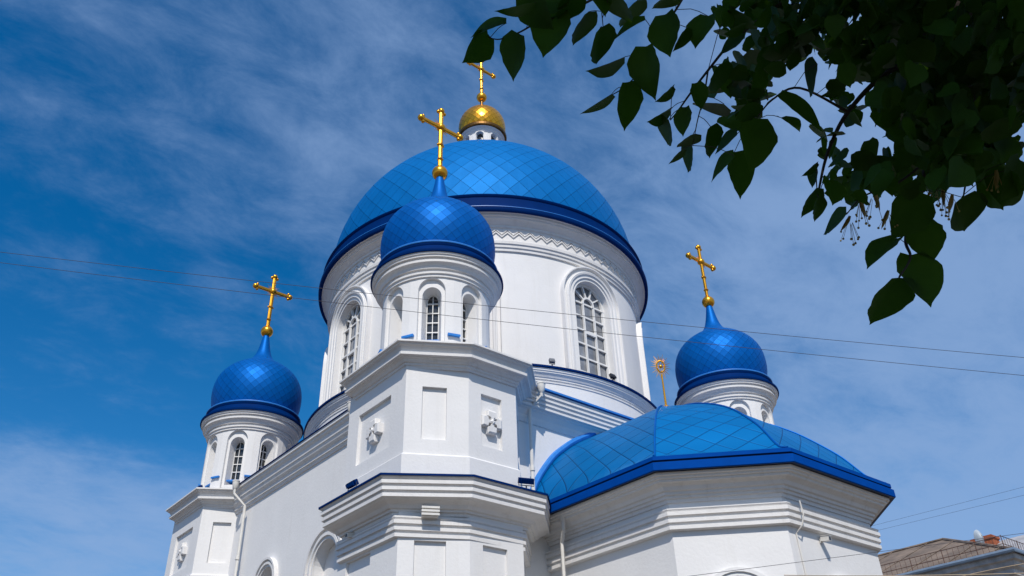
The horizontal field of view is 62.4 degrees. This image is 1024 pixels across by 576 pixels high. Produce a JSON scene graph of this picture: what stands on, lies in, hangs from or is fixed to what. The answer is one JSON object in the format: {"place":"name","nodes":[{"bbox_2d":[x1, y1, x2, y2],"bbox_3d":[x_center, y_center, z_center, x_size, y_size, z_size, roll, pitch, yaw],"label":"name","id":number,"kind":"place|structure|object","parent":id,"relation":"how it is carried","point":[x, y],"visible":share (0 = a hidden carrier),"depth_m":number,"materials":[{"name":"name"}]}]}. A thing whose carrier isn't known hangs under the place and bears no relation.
{"place":"outdoors","nodes":[
{"label":"outdoors","id":0,"kind":"place"},
{"bbox_2d":[0,262,1023,375],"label":"overhead wire","id":1,"kind":"object","parent":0,"point":[517,323],"visible":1,"depth_m":11.71,"materials":[{"name":"black metal"}]},
{"bbox_2d":[0,0,1023,575],"label":"sky","id":2,"kind":"structure","parent":0,"point":[236,139],"materials":[{"name":"blue"}]},
{"bbox_2d":[2,252,1023,357],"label":"overhead wire","id":3,"kind":"object","parent":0,"point":[514,308],"visible":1,"depth_m":11.71,"materials":[{"name":"black metal"}]},
{"bbox_2d":[164,62,895,575],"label":"church","id":4,"kind":"structure","parent":0,"point":[434,434],"depth_m":24.14,"materials":[{"name":"white paint"}]},
{"bbox_2d":[344,532,353,537],"bbox_3d":[-3.982,6.089,20.821,0.266,0.165,0.137,23,-40,-33],"label":"wall camera","id":5,"kind":"object","parent":4,"relation":"attached to","point":[349,534],"depth_m":20.76,"materials":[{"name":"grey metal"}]},
{"bbox_2d":[345,479,358,490],"bbox_3d":[-3.982,4.917,21.003,0.202,0.265,0.437,23,-40,-33],"label":"floodlight","id":6,"kind":"object","parent":4,"relation":"attached to","point":[352,483],"visible":0.81,"depth_m":20.93,"materials":[{"name":"blue metal"}]},
{"bbox_2d":[518,477,533,487],"bbox_3d":[0.360,4.890,21.228,0.437,0.265,0.202,9,-35,-17],"label":"floodlight","id":7,"kind":"object","parent":4,"relation":"attached to","point":[521,480],"visible":0.98,"depth_m":21.20,"materials":[{"name":"blue metal"}]},
{"bbox_2d":[549,358,554,365],"bbox_3d":[1.313,2.416,27.620,0.208,0.264,0.186,10,-35,-18],"label":"floodlight","id":8,"kind":"object","parent":4,"relation":"attached to","point":[551,360],"visible":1,"depth_m":27.59,"materials":[{"name":"grey metal"}]},
{"bbox_2d":[609,373,616,380],"bbox_3d":[3.445,3.051,28.826,0.250,0.264,0.186,24,-41,-35],"label":"floodlight","id":9,"kind":"object","parent":4,"relation":"attached to","point":[612,376],"visible":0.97,"depth_m":28.79,"materials":[{"name":"grey metal"}]},
{"bbox_2d":[819,535,831,542],"bbox_3d":[7.344,5.868,19.794,0.137,0.165,0.266,23,-40,-33],"label":"wall camera","id":10,"kind":"object","parent":4,"relation":"attached to","point":[824,538],"depth_m":19.75,"materials":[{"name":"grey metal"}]},
{"bbox_2d":[693,533,1022,575],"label":"overhead wire","id":11,"kind":"object","parent":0,"point":[856,554],"visible":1,"depth_m":12.62,"materials":[{"name":"grey rubber"}]},
{"bbox_2d":[784,573,1023,575],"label":"overhead wire","id":12,"kind":"object","parent":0,"point":[902,575],"visible":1,"depth_m":17.16,"materials":[{"name":"beige rubber"}]},
{"bbox_2d":[873,487,1021,525],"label":"overhead wire","id":13,"kind":"object","parent":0,"point":[951,505],"visible":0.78,"depth_m":45.17,"materials":[{"name":"black metal"}]},
{"bbox_2d":[878,535,1023,575],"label":"house","id":14,"kind":"structure","parent":0,"point":[956,557],"depth_m":41.83,"materials":[{"name":"metal"}]},
{"bbox_2d":[881,495,1022,529],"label":"overhead wire","id":15,"kind":"object","parent":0,"point":[956,511],"visible":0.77,"depth_m":44.89,"materials":[{"name":"black metal"}]},
{"bbox_2d":[964,563,1023,575],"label":"overhead wire","id":16,"kind":"object","parent":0,"point":[996,568],"visible":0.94,"depth_m":18.30,"materials":[{"name":"grey metal"}]},
{"bbox_2d":[970,534,1023,549],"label":"house","id":17,"kind":"structure","parent":0,"point":[995,540],"depth_m":56.09,"materials":[{"name":"red brick"}]},
{"bbox_2d":[974,530,984,542],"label":"satellite dish","id":18,"kind":"object","parent":17,"relation":"on","point":[978,536],"visible":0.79,"depth_m":55.92,"materials":[{"name":"grey metal"}]},
{"label":"ground","id":19,"kind":"structure","parent":0,"visible":0},
{"bbox_2d":[462,0,1023,324],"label":"linden tree","id":20,"kind":"object","parent":19,"relation":"on","point":[944,99],"visible":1,"depth_m":2.31,"materials":[{"name":"green plant"}]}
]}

